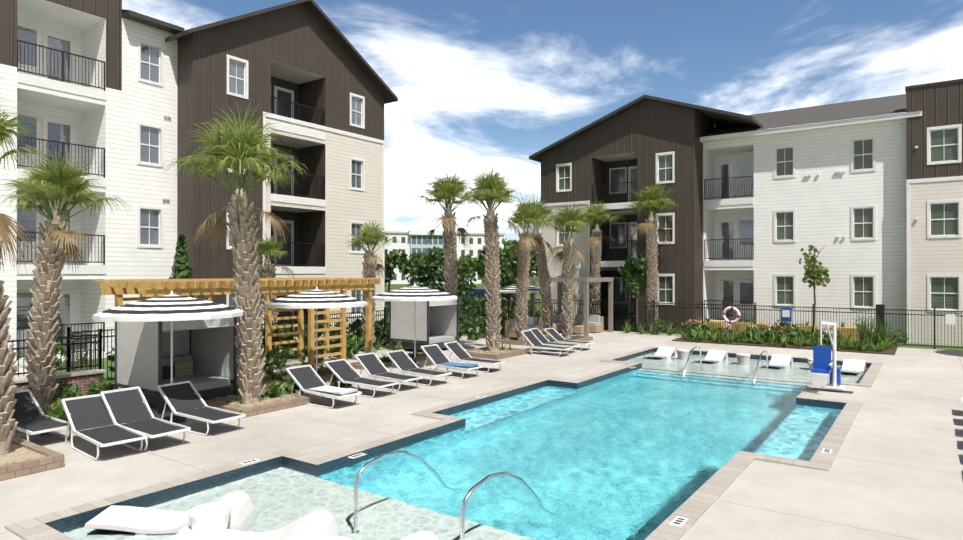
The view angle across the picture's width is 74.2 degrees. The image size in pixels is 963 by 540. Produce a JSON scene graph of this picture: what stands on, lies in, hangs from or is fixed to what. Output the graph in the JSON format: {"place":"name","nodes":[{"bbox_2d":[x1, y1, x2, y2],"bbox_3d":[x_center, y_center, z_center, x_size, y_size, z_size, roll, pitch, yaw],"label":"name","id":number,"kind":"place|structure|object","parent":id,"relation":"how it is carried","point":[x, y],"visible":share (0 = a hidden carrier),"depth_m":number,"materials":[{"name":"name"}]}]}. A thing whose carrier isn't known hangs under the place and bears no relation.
{"place":"outdoors","nodes":[
{"label":"outdoors","id":0,"kind":"place"},
{"bbox_2d":[0,330,962,539],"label":"pool deck","id":1,"kind":"structure","parent":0,"point":[890,467],"depth_m":10.66,"materials":[{"name":"concrete"}]},
{"bbox_2d":[0,76,55,455],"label":"palm","id":2,"kind":"object","parent":1,"relation":"on","point":[7,410],"visible":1,"depth_m":10.06,"materials":[{"name":"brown plant"}]},
{"bbox_2d":[0,436,63,480],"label":"planter","id":3,"kind":"object","parent":1,"relation":"on","point":[23,457],"visible":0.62,"depth_m":9.74,"materials":[{"name":"beige brick"}]},
{"bbox_2d":[12,390,70,440],"bbox_3d":[-8.210,2.688,11.588,1.892,0.736,0.695,0,0,33],"label":"lounger","id":4,"kind":"object","parent":1,"relation":"on","point":[26,406],"visible":0.54,"depth_m":11.74,"materials":[{"name":"black fabric"}]},
{"bbox_2d":[16,381,91,430],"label":"shrubs","id":5,"kind":"object","parent":1,"relation":"on","point":[54,399],"visible":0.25,"depth_m":13.79,"materials":[{"name":"green plant"}]},
{"bbox_2d":[7,366,105,400],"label":"brick wall","id":6,"kind":"structure","parent":1,"relation":"on","point":[82,379],"depth_m":14.94,"materials":[{"name":"brick"}]},
{"bbox_2d":[0,145,132,411],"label":"palm","id":7,"kind":"object","parent":1,"relation":"on","point":[44,184],"visible":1,"depth_m":13.55,"materials":[{"name":"brown plant"}]},
{"bbox_2d":[50,376,113,403],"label":"shrubs","id":8,"kind":"object","parent":1,"relation":"on","point":[104,385],"visible":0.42,"depth_m":14.89,"materials":[{"name":"green plant"}]},
{"bbox_2d":[61,394,146,460],"bbox_3d":[-6.460,2.661,10.867,1.856,0.787,0.695,0,0,40],"label":"lounger","id":9,"kind":"object","parent":1,"relation":"on","point":[87,412],"visible":0.81,"depth_m":11.03,"materials":[{"name":"black fabric"}]},
{"bbox_2d":[100,386,190,450],"bbox_3d":[-6.009,2.637,11.355,1.814,0.838,0.697,0,0,35],"label":"lounger","id":10,"kind":"object","parent":1,"relation":"on","point":[125,406],"visible":0.85,"depth_m":11.55,"materials":[{"name":"black fabric"}]},
{"bbox_2d":[92,290,242,422],"bbox_3d":[-6.260,1.734,12.869,2.740,2.650,2.740,0,0,35],"label":"umbrella","id":11,"kind":"object","parent":1,"relation":"on","point":[171,307],"visible":0.92,"depth_m":12.10,"materials":[{"name":"white fabric"}]},
{"bbox_2d":[85,491,255,533],"bbox_3d":[-3.808,3.094,7.929,1.863,0.455,0.600,0,0,-3],"label":"lounger","id":12,"kind":"object","parent":1,"relation":"on","point":[140,520],"visible":0.71,"depth_m":7.85,"materials":[{"name":"white plastic"}]},
{"bbox_2d":[114,306,236,413],"bbox_3d":[-7.105,1.964,14.846,1.960,2.204,1.860,0,0,35],"label":"cabana","id":13,"kind":"object","parent":1,"relation":"on","point":[204,357],"visible":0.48,"depth_m":14.65,"materials":[{"name":"grey fabric"}]},
{"bbox_2d":[34,362,355,435],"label":"shrubs","id":14,"kind":"object","parent":1,"relation":"on","point":[285,388],"visible":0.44,"depth_m":14.72,"materials":[{"name":"green plant"}]},
{"bbox_2d":[157,381,245,435],"bbox_3d":[-5.463,2.672,12.378,1.866,0.773,0.695,0,0,33],"label":"lounger","id":15,"kind":"object","parent":1,"relation":"on","point":[183,396],"visible":0.9,"depth_m":12.53,"materials":[{"name":"black fabric"}]},
{"bbox_2d":[188,502,230,534],"bbox_3d":[-3.199,3.070,7.503,0.470,0.500,0.470,0,0,35],"label":"ledge table","id":16,"kind":"object","parent":1,"relation":"on","point":[209,519],"visible":0.81,"depth_m":7.37,"materials":[{"name":"white plastic"}]},
{"bbox_2d":[157,102,310,403],"bbox_3d":[-5.249,-0.322,13.993,3.057,6.772,3.448,0,0,35],"label":"palm","id":17,"kind":"object","parent":1,"relation":"on","point":[235,150],"visible":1,"depth_m":13.84,"materials":[{"name":"green plant"}]},
{"bbox_2d":[94,278,380,367],"bbox_3d":[-6.814,1.671,19.168,3.000,2.820,7.900,0,0,35],"label":"pergola","id":18,"kind":"object","parent":1,"relation":"on","point":[154,288],"visible":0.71,"depth_m":19.54,"materials":[{"name":"brown wood"}]},
{"bbox_2d":[200,385,310,417],"bbox_3d":[-5.059,2.818,14.319,1.550,0.491,1.800,0,0,35],"label":"planter","id":19,"kind":"object","parent":1,"relation":"on","point":[264,405],"visible":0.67,"depth_m":13.98,"materials":[{"name":"beige stone"}]},
{"bbox_2d":[171,510,340,539],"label":"lounge chair","id":20,"kind":"object","parent":1,"relation":"on","point":[316,525],"visible":0.9,"depth_m":7.33,"materials":[{"name":"white plastic"}]},
{"bbox_2d":[230,355,332,394],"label":"shrubs","id":21,"kind":"object","parent":1,"relation":"on","point":[325,373],"visible":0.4,"depth_m":17.61,"materials":[{"name":"green plant"}]},
{"bbox_2d":[264,286,367,382],"bbox_3d":[-4.489,1.760,17.346,2.740,2.630,2.740,0,0,35],"label":"umbrella","id":22,"kind":"object","parent":1,"relation":"on","point":[316,298],"visible":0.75,"depth_m":16.52,"materials":[{"name":"white fabric"}]},
{"bbox_2d":[237,338,405,375],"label":"shrubs","id":23,"kind":"object","parent":1,"relation":"on","point":[272,359],"visible":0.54,"depth_m":20.05,"materials":[{"name":"green plant"}]},
{"bbox_2d":[286,365,361,408],"bbox_3d":[-3.662,2.688,14.720,1.877,0.758,0.695,0,0,37],"label":"lounger","id":24,"kind":"object","parent":1,"relation":"on","point":[306,377],"visible":0.83,"depth_m":14.95,"materials":[{"name":"black fabric"}]},
{"bbox_2d":[309,386,356,394],"bbox_3d":[-3.391,2.735,14.550,1.063,0.050,0.511,0,0,32],"label":"towel","id":25,"kind":"object","parent":24,"relation":"on","point":[336,390],"visible":1,"depth_m":14.44,"materials":[{"name":"white fabric"}]},
{"bbox_2d":[318,536,351,539],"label":"ledge table","id":26,"kind":"object","parent":1,"relation":"on","point":[335,538],"visible":1,"depth_m":6.68,"materials":[{"name":"white plastic"}]},
{"bbox_2d":[324,359,397,397],"bbox_3d":[-3.017,2.699,15.927,1.886,0.745,0.695,0,0,33],"label":"lounger","id":27,"kind":"object","parent":1,"relation":"on","point":[342,370],"visible":0.92,"depth_m":16.07,"materials":[{"name":"black fabric"}]},
{"bbox_2d":[343,219,400,351],"bbox_3d":[-4.213,0.572,23.843,2.233,5.056,1.998,0,0,19],"label":"palm","id":28,"kind":"object","parent":1,"relation":"on","point":[370,236],"visible":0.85,"depth_m":23.89,"materials":[{"name":"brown plant"}]},
{"bbox_2d":[355,352,422,390],"bbox_3d":[-2.463,2.675,16.797,1.847,0.798,0.695,0,0,37],"label":"lounger","id":29,"kind":"object","parent":1,"relation":"on","point":[372,364],"visible":0.83,"depth_m":16.97,"materials":[{"name":"black fabric"}]},
{"bbox_2d":[349,342,428,369],"bbox_3d":[-2.801,2.777,21.408,1.105,0.624,3.791,0,0,35],"label":"planter","id":30,"kind":"object","parent":1,"relation":"on","point":[386,361],"visible":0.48,"depth_m":21.16,"materials":[{"name":"green plant"}]},
{"bbox_2d":[354,450,446,527],"bbox_3d":[-0.962,2.962,8.630,0.100,1.190,2.119,0,0,35],"label":"handrail","id":31,"kind":"object","parent":1,"relation":"on","point":[383,455],"visible":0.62,"depth_m":8.09,"materials":[{"name":"silver metal"}]},
{"bbox_2d":[371,283,457,367],"bbox_3d":[-2.113,1.744,20.198,2.740,2.680,2.740,0,0,35],"label":"umbrella","id":32,"kind":"object","parent":1,"relation":"on","point":[414,293],"visible":0.9,"depth_m":19.43,"materials":[{"name":"white fabric"}]},
{"bbox_2d":[385,350,451,385],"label":"lounger","id":33,"kind":"object","parent":1,"relation":"on","point":[401,360],"visible":0.9,"depth_m":17.70,"materials":[{"name":"black fabric"}]},
{"bbox_2d":[401,530,438,539],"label":"lounger","id":34,"kind":"object","parent":1,"relation":"on","point":[424,535],"visible":1,"depth_m":6.91,"materials":[{"name":"white plastic"}]},
{"bbox_2d":[389,293,458,349],"bbox_3d":[-2.230,1.998,24.806,1.960,2.204,1.860,0,0,35],"label":"cabana","id":35,"kind":"object","parent":1,"relation":"on","point":[437,322],"visible":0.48,"depth_m":24.39,"materials":[{"name":"grey fabric"}]},
{"bbox_2d":[346,311,537,353],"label":"shrubs","id":36,"kind":"object","parent":1,"relation":"on","point":[465,320],"visible":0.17,"depth_m":25.20,"materials":[{"name":"green plant"}]},
{"bbox_2d":[412,166,477,339],"bbox_3d":[-1.305,-0.635,26.020,3.277,7.482,2.948,0,0,18],"label":"palm","id":37,"kind":"object","parent":1,"relation":"on","point":[447,190],"visible":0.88,"depth_m":25.76,"materials":[{"name":"brown plant"}]},
{"bbox_2d":[421,344,482,378],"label":"lounger","id":38,"kind":"object","parent":1,"relation":"on","point":[436,355],"visible":0.69,"depth_m":18.96,"materials":[{"name":"black"}]},
{"bbox_2d":[439,362,477,367],"bbox_3d":[-0.668,2.748,18.503,1.063,0.050,0.511,0,0,32],"label":"towel","id":39,"kind":"object","parent":38,"relation":"on","point":[464,365],"visible":0.96,"depth_m":18.39,"materials":[{"name":"blue fabric"}]},
{"bbox_2d":[59,351,868,539],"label":"pool water","id":40,"kind":"structure","parent":1,"relation":"in","point":[647,448],"depth_m":10.46,"materials":[{"name":"blue liquid"}]},
{"bbox_2d":[444,341,504,372],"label":"lounger","id":41,"kind":"object","parent":1,"relation":"on","point":[458,351],"visible":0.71,"depth_m":19.83,"materials":[{"name":"black"}]},
{"bbox_2d":[459,323,504,339],"bbox_3d":[-0.223,2.824,28.757,1.634,0.709,6.436,0,0,35],"label":"shrub","id":42,"kind":"object","parent":1,"relation":"on","point":[477,331],"visible":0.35,"depth_m":28.39,"materials":[{"name":"green plant"}]},
{"bbox_2d":[6,299,962,380],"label":"fences","id":43,"kind":"object","parent":1,"relation":"on","point":[74,359],"visible":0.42,"depth_m":25.11,"materials":[{"name":"black metal"}]},
{"bbox_2d":[722,306,954,324],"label":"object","id":44,"kind":"object","parent":43,"relation":"attached to","point":[786,314],"visible":0.98,"depth_m":27.92,"materials":[{"name":"white"}]},
{"bbox_2d":[459,162,523,351],"bbox_3d":[0.283,-0.489,23.723,2.973,7.175,3.024,0,0,35],"label":"palm","id":45,"kind":"object","parent":1,"relation":"on","point":[489,189],"visible":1,"depth_m":23.26,"materials":[{"name":"brown plant"}]},
{"bbox_2d":[466,339,526,359],"bbox_3d":[0.421,2.794,23.180,1.703,0.601,2.000,0,0,35],"label":"planter","id":46,"kind":"object","parent":1,"relation":"on","point":[501,353],"visible":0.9,"depth_m":22.73,"materials":[{"name":"beige stone"}]},
{"bbox_2d":[460,471,544,539],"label":"handrail","id":47,"kind":"object","parent":1,"relation":"on","point":[475,487],"visible":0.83,"depth_m":7.23,"materials":[{"name":"silver metal"}]},
{"bbox_2d":[499,284,539,292],"bbox_3d":[1.876,1.831,30.721,2.740,2.580,2.740,0,0,35],"label":"umbrella","id":48,"kind":"object","parent":1,"relation":"on","point":[512,288],"visible":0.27,"depth_m":29.80,"materials":[{"name":"white fabric"}]},
{"bbox_2d":[504,193,552,340],"bbox_3d":[1.914,-0.086,26.872,2.401,6.390,2.258,0,0,-26],"label":"palm","id":49,"kind":"object","parent":1,"relation":"on","point":[527,214],"visible":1,"depth_m":26.86,"materials":[{"name":"brown plant"}]},
{"bbox_2d":[511,194,556,336],"bbox_3d":[2.385,-0.195,28.839,2.662,6.622,2.883,0,0,35],"label":"palm","id":50,"kind":"object","parent":1,"relation":"on","point":[544,277],"visible":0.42,"depth_m":28.69,"materials":[{"name":"brown plant"}]},
{"bbox_2d":[239,358,831,526],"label":"depth markers","id":51,"kind":"object","parent":1,"relation":"on","point":[679,521],"visible":1,"depth_m":10.02,"materials":[{"name":"white"}]},
{"bbox_2d":[499,331,592,345],"bbox_3d":[2.809,2.764,27.614,2.700,0.692,3.600,0,0,35],"label":"planter","id":52,"kind":"object","parent":1,"relation":"on","point":[514,341],"visible":0.29,"depth_m":27.15,"materials":[{"name":"brown brick"}]},
{"bbox_2d":[521,330,572,356],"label":"lounger","id":53,"kind":"object","parent":1,"relation":"on","point":[532,339],"visible":1,"depth_m":23.39,"materials":[{"name":"white"}]},
{"bbox_2d":[529,328,579,353],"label":"lounger","id":54,"kind":"object","parent":1,"relation":"on","point":[540,336],"visible":0.75,"depth_m":24.32,"materials":[{"name":"white"}]},
{"bbox_2d":[505,277,612,336],"bbox_3d":[3.805,1.746,30.769,3.100,2.750,5.500,0,0,35],"label":"pergola","id":55,"kind":"object","parent":1,"relation":"on","point":[586,323],"visible":0.67,"depth_m":31.44,"materials":[{"name":"white wood"}]},
{"bbox_2d":[543,328,593,350],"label":"lounger","id":56,"kind":"object","parent":1,"relation":"on","point":[554,334],"visible":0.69,"depth_m":25.18,"materials":[{"name":"white metal"}]},
{"bbox_2d":[542,200,595,338],"bbox_3d":[3.904,0.020,27.697,2.558,6.182,2.686,0,0,-43],"label":"palm","id":57,"kind":"object","parent":1,"relation":"on","point":[573,219],"visible":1,"depth_m":27.61,"materials":[{"name":"brown plant"}]},
{"bbox_2d":[618,316,689,335],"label":"shrubs","id":58,"kind":"object","parent":1,"relation":"on","point":[642,331],"visible":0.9,"depth_m":30.71,"materials":[{"name":"green plant"}]},
{"bbox_2d":[645,346,676,357],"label":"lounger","id":59,"kind":"object","parent":1,"relation":"on","point":[664,352],"visible":0.81,"depth_m":23.90,"materials":[{"name":"white plastic"}]},
{"bbox_2d":[676,349,689,359],"bbox_3d":[7.251,3.124,22.893,0.470,0.500,0.470,0,0,35],"label":"side table","id":60,"kind":"object","parent":1,"relation":"on","point":[682,354],"visible":0.75,"depth_m":22.73,"materials":[{"name":"white plastic"}]},
{"bbox_2d":[683,346,700,375],"bbox_3d":[6.499,3.000,19.742,0.100,1.190,2.119,0,0,35],"label":"handrail","id":61,"kind":"object","parent":1,"relation":"on","point":[689,357],"visible":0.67,"depth_m":19.71,"materials":[{"name":"silver metal"}]},
{"bbox_2d":[696,350,727,361],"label":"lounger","id":62,"kind":"object","parent":1,"relation":"on","point":[715,355],"visible":0.69,"depth_m":22.83,"materials":[{"name":"white plastic"}]},
{"bbox_2d":[736,353,750,364],"bbox_3d":[8.927,3.120,21.713,0.470,0.500,0.470,0,0,35],"label":"side table","id":63,"kind":"object","parent":1,"relation":"on","point":[743,358],"visible":0.81,"depth_m":21.55,"materials":[{"name":"white plastic"}]},
{"bbox_2d":[753,350,767,382],"bbox_3d":[8.134,2.996,18.591,0.100,1.190,2.119,0,0,35],"label":"handrail","id":64,"kind":"object","parent":1,"relation":"on","point":[763,351],"visible":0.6,"depth_m":18.63,"materials":[{"name":"silver metal"}]},
{"bbox_2d":[763,354,792,366],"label":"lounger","id":65,"kind":"object","parent":1,"relation":"on","point":[777,360],"visible":0.77,"depth_m":21.60,"materials":[{"name":"white plastic"}]},
{"bbox_2d":[672,311,902,354],"bbox_3d":[12.361,2.369,26.953,9.336,1.541,3.739,0,0,35],"label":"planting bed","id":66,"kind":"object","parent":1,"relation":"on","point":[870,342],"visible":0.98,"depth_m":26.12,"materials":[{"name":"green plant"}]},
{"bbox_2d":[799,244,829,325],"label":"young tree","id":67,"kind":"object","parent":66,"relation":"in","point":[814,272],"visible":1,"depth_m":28.47,"materials":[{"name":"green plant"}]},
{"bbox_2d":[807,358,812,369],"bbox_3d":[10.726,3.115,20.446,0.470,0.500,0.470,0,0,35],"label":"side table","id":68,"kind":"object","parent":1,"relation":"on","point":[810,365],"visible":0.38,"depth_m":20.39,"materials":[{"name":"white plastic"}]},
{"bbox_2d":[809,321,853,392],"bbox_3d":[8.845,2.158,16.049,0.908,1.765,1.320,0,0,35],"label":"pool lift","id":69,"kind":"object","parent":1,"relation":"on","point":[822,362],"visible":1,"depth_m":16.09,"materials":[{"name":"white"}]},
{"bbox_2d":[841,359,865,372],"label":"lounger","id":70,"kind":"object","parent":1,"relation":"on","point":[853,366],"visible":0.73,"depth_m":20.36,"materials":[{"name":"white plastic"}]},
{"bbox_2d":[22,273,962,382],"bbox_3d":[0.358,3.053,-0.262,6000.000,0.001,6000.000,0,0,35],"label":"ground","id":71,"kind":"structure","parent":0,"point":[478,286],"depth_m":26.54,"materials":[{"name":"green plant"}]},
{"bbox_2d":[169,234,196,297],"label":"tree","id":72,"kind":"object","parent":71,"relation":"on","point":[181,268],"visible":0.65,"depth_m":22.95,"materials":[{"name":"green plant"}]},
{"bbox_2d":[13,323,360,367],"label":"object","id":73,"kind":"object","parent":71,"relation":"on","point":[58,348],"depth_m":20.00,"materials":[{"name":"green plant"}]},
{"bbox_2d":[0,0,397,366],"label":"building","id":74,"kind":"structure","parent":71,"relation":"on","point":[123,102],"depth_m":24.46,"materials":[{"name":"white"}]},
{"bbox_2d":[254,231,293,348],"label":"palm","id":75,"kind":"object","parent":71,"relation":"on","point":[269,248],"visible":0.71,"depth_m":22.54,"materials":[{"name":"green plant"}]},
{"bbox_2d":[104,306,516,371],"bbox_3d":[-4.077,2.551,27.171,1.749,1.417,22.722,0,0,35],"label":"hedge","id":76,"kind":"object","parent":71,"relation":"on","point":[382,327],"visible":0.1,"depth_m":24.76,"materials":[{"name":"green plant"}]},
{"bbox_2d":[385,249,407,290],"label":"tree","id":77,"kind":"object","parent":71,"relation":"on","point":[393,255],"visible":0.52,"depth_m":51.22,"materials":[{"name":"green plant"}]},
{"bbox_2d":[399,252,423,283],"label":"tree","id":78,"kind":"object","parent":71,"relation":"on","point":[406,268],"visible":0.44,"depth_m":138.64,"materials":[{"name":"green plant"}]},
{"bbox_2d":[406,246,443,289],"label":"tree","id":79,"kind":"object","parent":71,"relation":"on","point":[427,264],"visible":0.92,"depth_m":45.55,"materials":[{"name":"green plant"}]},
{"bbox_2d":[385,230,504,283],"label":"distant building","id":80,"kind":"structure","parent":71,"relation":"on","point":[410,241],"depth_m":165.56,"materials":[{"name":"white"}]},
{"bbox_2d":[386,291,515,313],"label":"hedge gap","id":81,"kind":"object","parent":71,"relation":"on","point":[470,296],"visible":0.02,"depth_m":42.32,"materials":[{"name":"green plant"}]},
{"bbox_2d":[440,255,476,310],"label":"tree","id":82,"kind":"object","parent":71,"relation":"on","point":[461,265],"visible":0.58,"depth_m":38.13,"materials":[{"name":"green plant"}]},
{"bbox_2d":[385,299,542,319],"bbox_3d":[-9.082,2.509,44.682,30.602,1.636,1.959,0,0,35],"label":"hedge","id":83,"kind":"object","parent":71,"relation":"on","point":[463,303],"visible":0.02,"depth_m":38.36,"materials":[{"name":"green plant"}]},
{"bbox_2d":[458,254,475,282],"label":"tree","id":84,"kind":"object","parent":71,"relation":"on","point":[473,274],"visible":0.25,"depth_m":148.07,"materials":[{"name":"green plant"}]},
{"bbox_2d":[473,245,499,278],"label":"tree","id":85,"kind":"object","parent":71,"relation":"on","point":[478,262],"visible":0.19,"depth_m":128.79,"materials":[{"name":"green plant"}]},
{"bbox_2d":[482,251,517,293],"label":"tree","id":86,"kind":"object","parent":71,"relation":"on","point":[483,266],"depth_m":42.83,"materials":[{"name":"green plant"}]},
{"bbox_2d":[498,247,517,306],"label":"tree","id":87,"kind":"object","parent":71,"relation":"on","point":[508,276],"visible":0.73,"depth_m":39.09,"materials":[{"name":"green plant"}]},
{"bbox_2d":[504,238,517,251],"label":"tree","id":88,"kind":"object","parent":71,"relation":"on","point":[508,241],"visible":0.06,"depth_m":242.28,"materials":[{"name":"green plant"}]},
{"bbox_2d":[504,240,534,277],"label":"tree","id":89,"kind":"object","parent":71,"relation":"on","point":[508,248],"visible":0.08,"depth_m":109.84,"materials":[{"name":"green plant"}]},
{"bbox_2d":[514,247,536,295],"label":"tree","id":90,"kind":"object","parent":71,"relation":"on","point":[532,262],"visible":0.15,"depth_m":62.00,"materials":[{"name":"green plant"}]},
{"bbox_2d":[579,198,624,314],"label":"palm","id":91,"kind":"object","parent":71,"relation":"on","point":[596,239],"visible":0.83,"depth_m":34.16,"materials":[{"name":"brown plant"}]},
{"bbox_2d":[536,306,682,331],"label":"shrubs","id":92,"kind":"object","parent":71,"relation":"on","point":[623,315],"visible":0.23,"depth_m":34.24,"materials":[{"name":"green plant"}]},
{"bbox_2d":[617,252,647,331],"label":"tree","id":93,"kind":"object","parent":71,"relation":"on","point":[636,277],"visible":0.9,"depth_m":32.19,"materials":[{"name":"green plant"}]},
{"bbox_2d":[623,181,677,332],"bbox_3d":[8.367,-0.739,31.889,2.724,7.728,3.331,0,0,-8],"label":"palm","id":94,"kind":"object","parent":71,"relation":"on","point":[649,199],"visible":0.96,"depth_m":31.69,"materials":[{"name":"brown plant"}]},
{"bbox_2d":[572,318,907,345],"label":"shrubs","id":95,"kind":"object","parent":71,"relation":"on","point":[899,333],"depth_m":26.37,"materials":[{"name":"green plant"}]},
{"bbox_2d":[529,78,962,345],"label":"building","id":96,"kind":"structure","parent":71,"relation":"on","point":[874,202],"depth_m":30.86,"materials":[{"name":"beige paint"}]},
{"bbox_2d":[689,317,860,342],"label":"flowering plants","id":97,"kind":"object","parent":71,"relation":"on","point":[847,330],"visible":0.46,"depth_m":29.21,"materials":[{"name":"green plant"}]},
{"bbox_2d":[122,0,962,272],"label":"sky","id":98,"kind":"structure","parent":0,"point":[475,83],"materials":[{"name":"blue"}]},
{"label":"road","id":99,"kind":"structure","parent":0,"visible":0},
{"bbox_2d":[431,284,486,300],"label":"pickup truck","id":100,"kind":"object","parent":99,"relation":"on","point":[479,291],"visible":0.17,"depth_m":63.30,"materials":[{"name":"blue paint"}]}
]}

